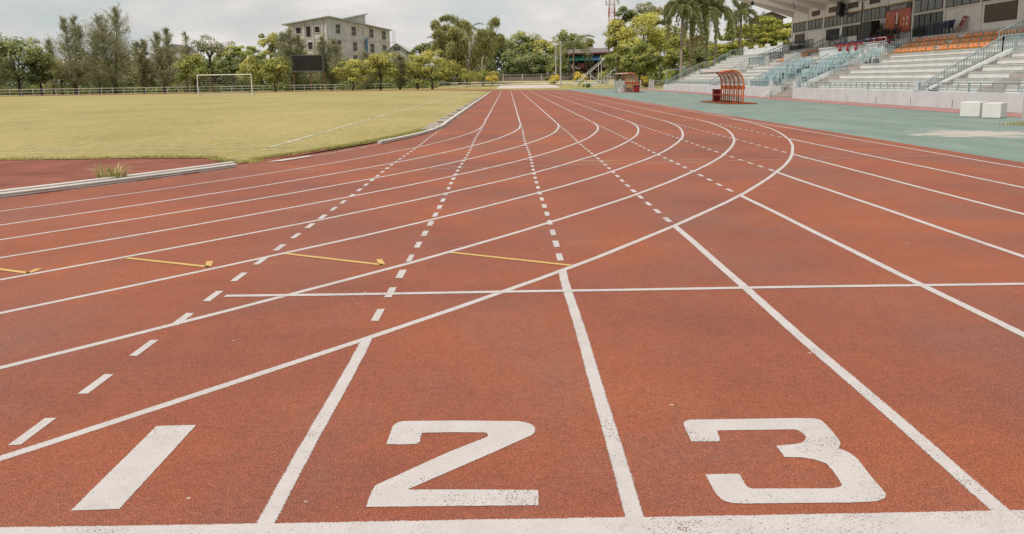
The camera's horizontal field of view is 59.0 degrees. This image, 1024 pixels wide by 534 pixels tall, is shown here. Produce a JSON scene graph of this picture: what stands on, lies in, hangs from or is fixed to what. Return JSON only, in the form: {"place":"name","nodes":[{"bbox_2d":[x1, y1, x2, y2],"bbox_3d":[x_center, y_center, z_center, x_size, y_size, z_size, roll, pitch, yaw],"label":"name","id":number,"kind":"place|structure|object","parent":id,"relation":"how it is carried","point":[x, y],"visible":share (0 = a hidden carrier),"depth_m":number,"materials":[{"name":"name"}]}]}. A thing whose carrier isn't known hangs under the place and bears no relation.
{"place":"outdoors","nodes":[
{"label":"outdoors","id":0,"kind":"place"},
{"bbox_2d":[0,0,791,86],"label":"sky","id":1,"kind":"structure","parent":0,"point":[241,22],"materials":[{"name":"white"}]},
{"bbox_2d":[190,79,634,92],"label":"grass bank","id":2,"kind":"structure","parent":0,"point":[501,82],"depth_m":181.87,"materials":[{"name":"plant"}]},
{"bbox_2d":[216,45,269,90],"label":"broadleaf tree","id":3,"kind":"object","parent":2,"relation":"on","point":[253,50],"visible":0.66,"depth_m":178.50,"materials":[{"name":"green plant"}]},
{"bbox_2d":[257,32,280,82],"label":"broadleaf tree","id":4,"kind":"object","parent":2,"relation":"on","point":[263,41],"visible":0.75,"depth_m":183.01,"materials":[{"name":"green plant"}]},
{"bbox_2d":[346,49,385,88],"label":"needle tree","id":5,"kind":"object","parent":2,"relation":"on","point":[364,55],"visible":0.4,"depth_m":175.69,"materials":[{"name":"green plant"}]},
{"bbox_2d":[411,42,431,79],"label":"broadleaf tree","id":6,"kind":"object","parent":2,"relation":"on","point":[420,48],"visible":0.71,"depth_m":190.30,"materials":[{"name":"green plant"}]},
{"bbox_2d":[428,64,454,84],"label":"broadleaf tree","id":7,"kind":"object","parent":2,"relation":"on","point":[441,81],"visible":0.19,"depth_m":184.66,"materials":[{"name":"green plant"}]},
{"bbox_2d":[458,68,475,81],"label":"shrub","id":8,"kind":"object","parent":2,"relation":"on","point":[465,76],"visible":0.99,"depth_m":177.71,"materials":[{"name":"green plant"}]},
{"bbox_2d":[428,13,505,83],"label":"bamboo clump","id":9,"kind":"object","parent":2,"relation":"on","point":[451,43],"visible":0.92,"depth_m":185.15,"materials":[{"name":"green plant"}]},
{"bbox_2d":[470,60,495,81],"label":"broadleaf tree","id":10,"kind":"object","parent":2,"relation":"on","point":[493,67],"visible":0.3,"depth_m":199.01,"materials":[{"name":"green plant"}]},
{"bbox_2d":[475,68,491,83],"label":"shrub","id":11,"kind":"object","parent":2,"relation":"on","point":[481,75],"visible":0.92,"depth_m":179.04,"materials":[{"name":"green plant"}]},
{"bbox_2d":[358,73,614,81],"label":"boundary wall","id":12,"kind":"structure","parent":2,"relation":"on","point":[525,78],"depth_m":203.64,"materials":[{"name":"concrete"}]},
{"bbox_2d":[339,51,639,81],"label":"undergrowth","id":13,"kind":"object","parent":2,"relation":"on","point":[566,64],"visible":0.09,"depth_m":208.48,"materials":[{"name":"green plant"}]},
{"bbox_2d":[487,38,518,68],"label":"broadleaf tree","id":14,"kind":"object","parent":2,"relation":"on","point":[502,50],"visible":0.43,"depth_m":211.37,"materials":[{"name":"green plant"}]},
{"bbox_2d":[498,49,534,76],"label":"broadleaf tree","id":15,"kind":"object","parent":2,"relation":"on","point":[511,59],"visible":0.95,"depth_m":205.16,"materials":[{"name":"green plant"}]},
{"bbox_2d":[502,30,542,55],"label":"broadleaf tree","id":16,"kind":"object","parent":2,"relation":"on","point":[527,45],"visible":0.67,"depth_m":217.68,"materials":[{"name":"green plant"}]},
{"bbox_2d":[519,52,548,76],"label":"broadleaf tree","id":17,"kind":"object","parent":2,"relation":"on","point":[538,59],"visible":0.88,"depth_m":206.53,"materials":[{"name":"green plant"}]},
{"bbox_2d":[528,37,558,73],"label":"broadleaf tree","id":18,"kind":"object","parent":2,"relation":"on","point":[549,50],"visible":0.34,"depth_m":214.82,"materials":[{"name":"green plant"}]},
{"bbox_2d":[544,57,569,75],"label":"broadleaf tree","id":19,"kind":"object","parent":2,"relation":"on","point":[552,70],"visible":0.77,"depth_m":205.11,"materials":[{"name":"green plant"}]},
{"bbox_2d":[551,28,576,63],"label":"broadleaf tree","id":20,"kind":"object","parent":2,"relation":"on","point":[562,32],"visible":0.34,"depth_m":226.91,"materials":[{"name":"green plant"}]},
{"bbox_2d":[552,34,594,78],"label":"coconut palm","id":21,"kind":"object","parent":2,"relation":"on","point":[578,43],"visible":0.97,"depth_m":200.33,"materials":[{"name":"green plant"}]},
{"bbox_2d":[572,72,587,85],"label":"shrub","id":22,"kind":"object","parent":2,"relation":"on","point":[577,76],"visible":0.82,"depth_m":175.65,"materials":[{"name":"yellow plant"}]},
{"bbox_2d":[566,48,611,75],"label":"timber house","id":23,"kind":"structure","parent":2,"relation":"on","point":[580,58],"depth_m":207.13,"materials":[{"name":"wood"}]},
{"bbox_2d":[329,81,636,87],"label":"path","id":24,"kind":"structure","parent":0,"point":[520,83],"depth_m":187.49,"materials":[{"name":"concrete"}]},
{"bbox_2d":[0,89,1023,533],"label":"track","id":25,"kind":"structure","parent":0,"point":[510,311],"depth_m":5.14,"materials":[{"name":"rubber"}]},
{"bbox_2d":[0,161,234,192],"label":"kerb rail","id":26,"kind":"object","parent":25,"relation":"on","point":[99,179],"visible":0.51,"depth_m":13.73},
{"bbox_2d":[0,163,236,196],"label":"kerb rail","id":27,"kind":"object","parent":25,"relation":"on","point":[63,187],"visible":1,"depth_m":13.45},
{"bbox_2d":[377,128,435,143],"bbox_3d":[-2.643,-3.490,23.921,0.206,0.070,5.571,1,12,9],"label":"kerb rail","id":28,"kind":"object","parent":25,"relation":"on","point":[405,136],"visible":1,"depth_m":23.04,"materials":[{"name":"concrete"}]},
{"bbox_2d":[442,91,490,123],"bbox_3d":[-2.433,-13.263,71.229,0.100,0.063,85.100,-1,12,0],"label":"kerb rail","id":29,"kind":"object","parent":25,"relation":"on","point":[454,116],"visible":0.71,"depth_m":40.70,"materials":[{"name":"concrete"}]},
{"bbox_2d":[15,86,1019,164],"bbox_3d":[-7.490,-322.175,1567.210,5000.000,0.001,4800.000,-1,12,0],"label":"ground","id":30,"kind":"structure","parent":0,"point":[612,87],"depth_m":155.68,"materials":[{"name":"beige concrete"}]},
{"bbox_2d":[0,32,20,91],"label":"needle tree","id":31,"kind":"object","parent":30,"relation":"on","point":[5,81],"visible":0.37,"depth_m":171.84,"materials":[{"name":"green plant"}]},
{"bbox_2d":[0,36,55,95],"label":"broadleaf tree","id":32,"kind":"object","parent":30,"relation":"on","point":[10,49],"visible":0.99,"depth_m":157.31,"materials":[{"name":"green plant"}]},
{"bbox_2d":[24,46,53,94],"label":"broadleaf tree","id":33,"kind":"object","parent":30,"relation":"on","point":[43,78],"visible":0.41,"depth_m":160.93,"materials":[{"name":"green plant"}]},
{"bbox_2d":[30,38,71,94],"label":"needle tree","id":34,"kind":"object","parent":30,"relation":"on","point":[48,49],"visible":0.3,"depth_m":169.80,"materials":[{"name":"green plant"}]},
{"bbox_2d":[50,58,66,93],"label":"broadleaf tree","id":35,"kind":"object","parent":30,"relation":"on","point":[54,66],"visible":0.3,"depth_m":165.55,"materials":[{"name":"green plant"}]},
{"bbox_2d":[39,14,108,94],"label":"needle tree","id":36,"kind":"object","parent":30,"relation":"on","point":[74,72],"visible":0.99,"depth_m":160.76,"materials":[{"name":"green plant"}]},
{"bbox_2d":[79,36,128,93],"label":"needle tree","id":37,"kind":"object","parent":30,"relation":"on","point":[98,82],"visible":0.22,"depth_m":175.28,"materials":[{"name":"green plant"}]},
{"bbox_2d":[80,3,150,92],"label":"needle tree","id":38,"kind":"object","parent":30,"relation":"on","point":[109,41],"visible":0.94,"depth_m":162.06,"materials":[{"name":"green plant"}]},
{"bbox_2d":[116,37,158,93],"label":"needle tree","id":39,"kind":"object","parent":30,"relation":"on","point":[140,61],"visible":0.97,"depth_m":161.13,"materials":[{"name":"green plant"}]},
{"bbox_2d":[145,26,188,92],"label":"needle tree","id":40,"kind":"object","parent":30,"relation":"on","point":[161,58],"visible":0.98,"depth_m":162.37,"materials":[{"name":"green plant"}]},
{"bbox_2d":[162,44,201,83],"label":"house","id":41,"kind":"structure","parent":30,"relation":"on","point":[191,51],"depth_m":206.88,"materials":[{"name":"tile"}]},
{"bbox_2d":[0,142,376,189],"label":"apron","id":42,"kind":"object","parent":30,"relation":"on","point":[22,173],"visible":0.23,"depth_m":16.49,"materials":[{"name":"rubber"}]},
{"bbox_2d":[86,163,132,177],"bbox_3d":[-6.137,-1.484,13.930,0.806,0.312,0.628,-6,13,-24],"label":"grass tuft","id":43,"kind":"object","parent":42,"relation":"on","point":[115,173],"visible":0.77,"depth_m":13.86,"materials":[{"name":"plant"}]},
{"bbox_2d":[0,125,433,162],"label":"edge grass","id":44,"kind":"structure","parent":42,"relation":"on","point":[254,159],"depth_m":18.33,"materials":[{"name":"plant"}]},
{"bbox_2d":[172,31,205,91],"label":"needle tree","id":45,"kind":"object","parent":30,"relation":"on","point":[185,49],"visible":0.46,"depth_m":173.84,"materials":[{"name":"green plant"}]},
{"bbox_2d":[171,53,210,92],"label":"broadleaf tree","id":46,"kind":"object","parent":30,"relation":"on","point":[198,69],"visible":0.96,"depth_m":159.08,"materials":[{"name":"green plant"}]},
{"bbox_2d":[192,57,216,86],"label":"broadleaf tree","id":47,"kind":"object","parent":30,"relation":"on","point":[212,70],"visible":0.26,"depth_m":186.98,"materials":[{"name":"green plant"}]},
{"bbox_2d":[188,34,226,91],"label":"broadleaf tree","id":48,"kind":"object","parent":30,"relation":"on","point":[201,48],"visible":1,"depth_m":172.49,"materials":[{"name":"green plant"}]},
{"bbox_2d":[0,62,437,94],"bbox_3d":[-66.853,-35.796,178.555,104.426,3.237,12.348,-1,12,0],"label":"undergrowth","id":49,"kind":"object","parent":30,"relation":"on","point":[388,81],"visible":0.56,"depth_m":177.91,"materials":[{"name":"green plant"}]},
{"bbox_2d":[208,55,231,83],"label":"broadleaf tree","id":50,"kind":"object","parent":30,"relation":"on","point":[218,70],"visible":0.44,"depth_m":190.58,"materials":[{"name":"green plant"}]},
{"bbox_2d":[215,51,240,90],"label":"broadleaf tree","id":51,"kind":"object","parent":30,"relation":"on","point":[227,64],"visible":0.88,"depth_m":170.90,"materials":[{"name":"green plant"}]},
{"bbox_2d":[0,91,486,162],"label":"grass pitch","id":52,"kind":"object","parent":30,"relation":"on","point":[233,126],"depth_m":35.67,"materials":[{"name":"plant"}]},
{"bbox_2d":[196,74,255,95],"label":"football goal","id":53,"kind":"object","parent":52,"relation":"on","point":[229,83],"visible":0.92,"depth_m":119.01,"materials":[{"name":"white metal"}]},
{"bbox_2d":[234,55,262,91],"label":"broadleaf tree","id":54,"kind":"object","parent":30,"relation":"on","point":[254,68],"visible":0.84,"depth_m":162.85,"materials":[{"name":"green plant"}]},
{"bbox_2d":[258,56,293,91],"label":"broadleaf tree","id":55,"kind":"object","parent":30,"relation":"on","point":[269,70],"visible":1,"depth_m":159.14,"materials":[{"name":"green plant"}]},
{"bbox_2d":[270,28,319,89],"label":"needle tree","id":56,"kind":"object","parent":30,"relation":"on","point":[287,50],"visible":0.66,"depth_m":172.62,"materials":[{"name":"green plant"}]},
{"bbox_2d":[0,80,611,95],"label":"perimeter fence","id":57,"kind":"object","parent":30,"relation":"on","point":[500,84],"visible":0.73,"depth_m":162.62,"materials":[{"name":"paint"}]},
{"bbox_2d":[291,55,325,90],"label":"scoreboard","id":58,"kind":"object","parent":30,"relation":"on","point":[304,63],"visible":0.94,"depth_m":166.71,"materials":[{"name":"metal"}]},
{"bbox_2d":[309,33,347,90],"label":"needle tree","id":59,"kind":"object","parent":30,"relation":"on","point":[330,59],"visible":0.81,"depth_m":169.98,"materials":[{"name":"green plant"}]},
{"bbox_2d":[281,13,394,76],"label":"unfinished building","id":60,"kind":"structure","parent":30,"relation":"on","point":[353,34],"depth_m":226.63,"materials":[{"name":"concrete"}]},
{"bbox_2d":[330,58,368,90],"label":"broadleaf tree","id":61,"kind":"object","parent":30,"relation":"on","point":[353,72],"visible":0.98,"depth_m":163.13,"materials":[{"name":"green plant"}]},
{"bbox_2d":[359,50,399,89],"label":"broadleaf tree","id":62,"kind":"object","parent":30,"relation":"on","point":[381,63],"visible":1,"depth_m":162.28,"materials":[{"name":"green plant"}]},
{"bbox_2d":[385,43,415,63],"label":"house","id":63,"kind":"structure","parent":30,"relation":"on","point":[396,48],"depth_m":208.16,"materials":[{"name":"paint"}]},
{"bbox_2d":[390,53,414,89],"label":"needle tree","id":64,"kind":"object","parent":30,"relation":"on","point":[399,60],"visible":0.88,"depth_m":165.99,"materials":[{"name":"green plant"}]},
{"bbox_2d":[403,53,434,88],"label":"broadleaf tree","id":65,"kind":"object","parent":30,"relation":"on","point":[416,76],"visible":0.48,"depth_m":167.10,"materials":[{"name":"green plant"}]},
{"bbox_2d":[410,49,460,88],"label":"broadleaf tree","id":66,"kind":"object","parent":30,"relation":"on","point":[441,71],"visible":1,"depth_m":161.92,"materials":[{"name":"green plant"}]},
{"bbox_2d":[496,85,559,88],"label":"concrete ramp","id":67,"kind":"structure","parent":30,"relation":"on","point":[528,86],"depth_m":163.66,"materials":[{"name":"concrete"}]},
{"bbox_2d":[605,0,618,59],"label":"telecom mast","id":68,"kind":"object","parent":30,"relation":"on","point":[609,5],"visible":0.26,"depth_m":288.67,"materials":[{"name":"metal"}]},
{"bbox_2d":[599,45,625,76],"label":"broadleaf tree","id":69,"kind":"object","parent":30,"relation":"on","point":[608,60],"visible":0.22,"depth_m":151.66,"materials":[{"name":"green plant"}]},
{"bbox_2d":[602,19,626,83],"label":"broadleaf tree","id":70,"kind":"object","parent":30,"relation":"on","point":[610,42],"visible":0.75,"depth_m":147.00,"materials":[{"name":"green plant"}]},
{"bbox_2d":[612,6,634,80],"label":"broadleaf tree","id":71,"kind":"object","parent":30,"relation":"on","point":[628,16],"visible":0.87,"depth_m":165.62,"materials":[{"name":"green plant"}]},
{"bbox_2d":[610,41,664,83],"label":"broadleaf tree","id":72,"kind":"object","parent":30,"relation":"on","point":[647,62],"visible":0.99,"depth_m":127.38,"materials":[{"name":"green plant"}]},
{"bbox_2d":[613,11,677,86],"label":"broadleaf tree","id":73,"kind":"object","parent":30,"relation":"on","point":[655,34],"visible":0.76,"depth_m":142.41,"materials":[{"name":"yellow plant"}]},
{"bbox_2d":[628,1,666,41],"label":"broadleaf tree","id":74,"kind":"object","parent":30,"relation":"on","point":[652,8],"visible":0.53,"depth_m":168.11,"materials":[{"name":"green plant"}]},
{"bbox_2d":[634,55,704,85],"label":"undergrowth","id":75,"kind":"object","parent":30,"relation":"on","point":[660,69],"visible":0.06,"depth_m":166.45,"materials":[{"name":"green plant"}]},
{"bbox_2d":[662,70,678,83],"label":"shrub","id":76,"kind":"object","parent":30,"relation":"on","point":[671,73],"visible":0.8,"depth_m":118.87,"materials":[{"name":"green plant"}]},
{"bbox_2d":[660,27,694,78],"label":"broadleaf tree","id":77,"kind":"object","parent":30,"relation":"on","point":[673,51],"visible":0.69,"depth_m":159.47,"materials":[{"name":"green plant"}]},
{"bbox_2d":[662,0,702,78],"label":"royal palm","id":78,"kind":"object","parent":30,"relation":"on","point":[682,6],"visible":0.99,"depth_m":123.69,"materials":[{"name":"green plant"}]},
{"bbox_2d":[671,62,696,78],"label":"shrub","id":79,"kind":"object","parent":30,"relation":"on","point":[686,65],"visible":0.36,"depth_m":146.65,"materials":[{"name":"green plant"}]},
{"bbox_2d":[665,0,721,73],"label":"royal palm","id":80,"kind":"object","parent":30,"relation":"on","point":[698,4],"visible":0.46,"depth_m":126.89,"materials":[{"name":"green plant"}]},
{"bbox_2d":[685,40,716,68],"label":"broadleaf tree","id":81,"kind":"object","parent":30,"relation":"on","point":[700,55],"visible":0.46,"depth_m":165.52,"materials":[{"name":"green plant"}]},
{"bbox_2d":[686,0,725,68],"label":"royal palm","id":82,"kind":"object","parent":30,"relation":"on","point":[720,15],"visible":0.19,"depth_m":129.53,"materials":[{"name":"green plant"}]},
{"bbox_2d":[703,0,735,65],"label":"royal palm","id":83,"kind":"object","parent":30,"relation":"on","point":[715,8],"visible":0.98,"depth_m":124.76,"materials":[{"name":"green plant"}]},
{"bbox_2d":[725,0,758,54],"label":"royal palm","id":84,"kind":"object","parent":30,"relation":"on","point":[743,9],"visible":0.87,"depth_m":128.62,"materials":[{"name":"green plant"}]},
{"bbox_2d":[700,15,791,68],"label":"rain tree","id":85,"kind":"object","parent":30,"relation":"on","point":[775,37],"visible":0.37,"depth_m":141.34,"materials":[{"name":"green plant"}]},
{"bbox_2d":[747,11,786,44],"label":"house","id":86,"kind":"structure","parent":30,"relation":"on","point":[777,16],"depth_m":188.69,"materials":[{"name":"tile"}]},
{"bbox_2d":[541,89,1023,162],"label":"teal apron","id":87,"kind":"object","parent":30,"relation":"on","point":[956,132],"visible":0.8,"depth_m":28.50,"materials":[{"name":"teal rubber"}]},
{"bbox_2d":[574,58,614,87],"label":"stair tower","id":88,"kind":"structure","parent":87,"relation":"on","point":[600,81],"depth_m":132.68,"materials":[{"name":"white metal"}]},
{"bbox_2d":[613,73,641,91],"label":"team dugout","id":89,"kind":"object","parent":87,"relation":"on","point":[630,76],"visible":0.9,"depth_m":95.83,"materials":[{"name":"orange paint"}]},
{"bbox_2d":[697,69,756,103],"bbox_3d":[11.931,-10.120,50.719,2.200,1.800,6.250,-1,12,-2],"label":"team dugout","id":90,"kind":"object","parent":87,"relation":"on","point":[730,76],"visible":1,"depth_m":50.07,"materials":[{"name":"orange paint"}]},
{"bbox_2d":[640,89,1021,117],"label":"pink strip","id":91,"kind":"object","parent":87,"relation":"on","point":[1010,114],"visible":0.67,"depth_m":44.46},
{"bbox_2d":[960,101,987,116],"bbox_3d":[15.492,-5.298,30.369,0.620,0.480,0.740,11,16,44],"label":"concrete block","id":92,"kind":"object","parent":87,"relation":"on","point":[971,109],"depth_m":30.09,"materials":[{"name":"white paint"}]},
{"bbox_2d":[982,102,1007,117],"bbox_3d":[15.656,-5.089,29.372,0.560,0.470,0.620,11,16,44],"label":"concrete block","id":93,"kind":"object","parent":87,"relation":"on","point":[993,110],"depth_m":29.16,"materials":[{"name":"white paint"}]},
{"bbox_2d":[663,0,1023,112],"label":"grandstand","id":94,"kind":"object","parent":30,"relation":"on","point":[993,71],"visible":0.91,"depth_m":54.21,"materials":[{"name":"concrete"}]},
{"bbox_2d":[793,22,806,32],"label":"window","id":95,"kind":"structure","parent":94,"relation":"in","point":[799,27],"depth_m":85.72,"materials":[{"name":"grey glass"}]},
{"bbox_2d":[808,18,822,29],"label":"window","id":96,"kind":"structure","parent":94,"relation":"in","point":[814,24],"depth_m":81.40,"materials":[{"name":"grey glass"}]},
{"bbox_2d":[824,16,841,27],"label":"window","id":97,"kind":"structure","parent":94,"relation":"in","point":[835,20],"depth_m":77.11,"materials":[{"name":"grey glass"}]},
{"bbox_2d":[836,2,846,16],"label":"loudspeaker","id":98,"kind":"object","parent":94,"relation":"attached to","point":[840,9],"visible":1,"depth_m":73.66,"materials":[{"name":"black plastic"}]},
{"bbox_2d":[842,25,856,35],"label":"window","id":99,"kind":"structure","parent":94,"relation":"in","point":[849,30],"depth_m":73.18,"materials":[{"name":"grey glass"}]},
{"bbox_2d":[842,11,860,24],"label":"window","id":100,"kind":"structure","parent":94,"relation":"in","point":[854,17],"depth_m":72.72,"materials":[{"name":"grey glass"}]},
{"bbox_2d":[834,38,877,52],"bbox_3d":[23.371,-15.021,61.958,0.260,1.008,7.812,-1,12,0],"label":"bunting","id":101,"kind":"object","parent":94,"relation":"hanging from","point":[849,44],"visible":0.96,"depth_m":62.36,"materials":[{"name":"red fabric"}]},
{"bbox_2d":[863,7,879,20],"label":"window","id":102,"kind":"structure","parent":94,"relation":"in","point":[870,14],"depth_m":68.88,"materials":[{"name":"grey glass"}]},
{"bbox_2d":[869,36,894,43],"bbox_3d":[25.067,-15.324,61.490,0.800,0.620,2.400,-1,12,0],"label":"table","id":103,"kind":"object","parent":94,"relation":"on","point":[883,39],"visible":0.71,"depth_m":60.36,"materials":[{"name":"white fabric"}]},
{"bbox_2d":[885,2,911,31],"bbox_3d":[27.320,-17.627,64.165,0.074,1.940,4.150,-1,12,0],"label":"banner","id":104,"kind":"object","parent":94,"relation":"attached to","point":[898,15],"visible":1,"depth_m":63.84,"materials":[{"name":"red fabric"}]},
{"bbox_2d":[912,11,942,36],"bbox_3d":[27.421,-15.944,59.816,0.050,1.560,4.250,-1,12,0],"label":"door","id":105,"kind":"structure","parent":94,"relation":"in","point":[919,20],"depth_m":60.11,"materials":[{"name":"black glass"}]},
{"bbox_2d":[913,0,942,12],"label":"window","id":106,"kind":"structure","parent":94,"relation":"in","point":[920,5],"depth_m":59.68,"materials":[{"name":"grey glass"}]},
{"bbox_2d":[945,0,979,7],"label":"window","id":107,"kind":"structure","parent":94,"relation":"in","point":[949,3],"depth_m":55.60,"materials":[{"name":"grey glass"}]},
{"bbox_2d":[861,20,879,41],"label":"doorway","id":108,"kind":"structure","parent":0,"point":[869,27],"depth_m":66.88,"materials":[{"name":"black plastic"}]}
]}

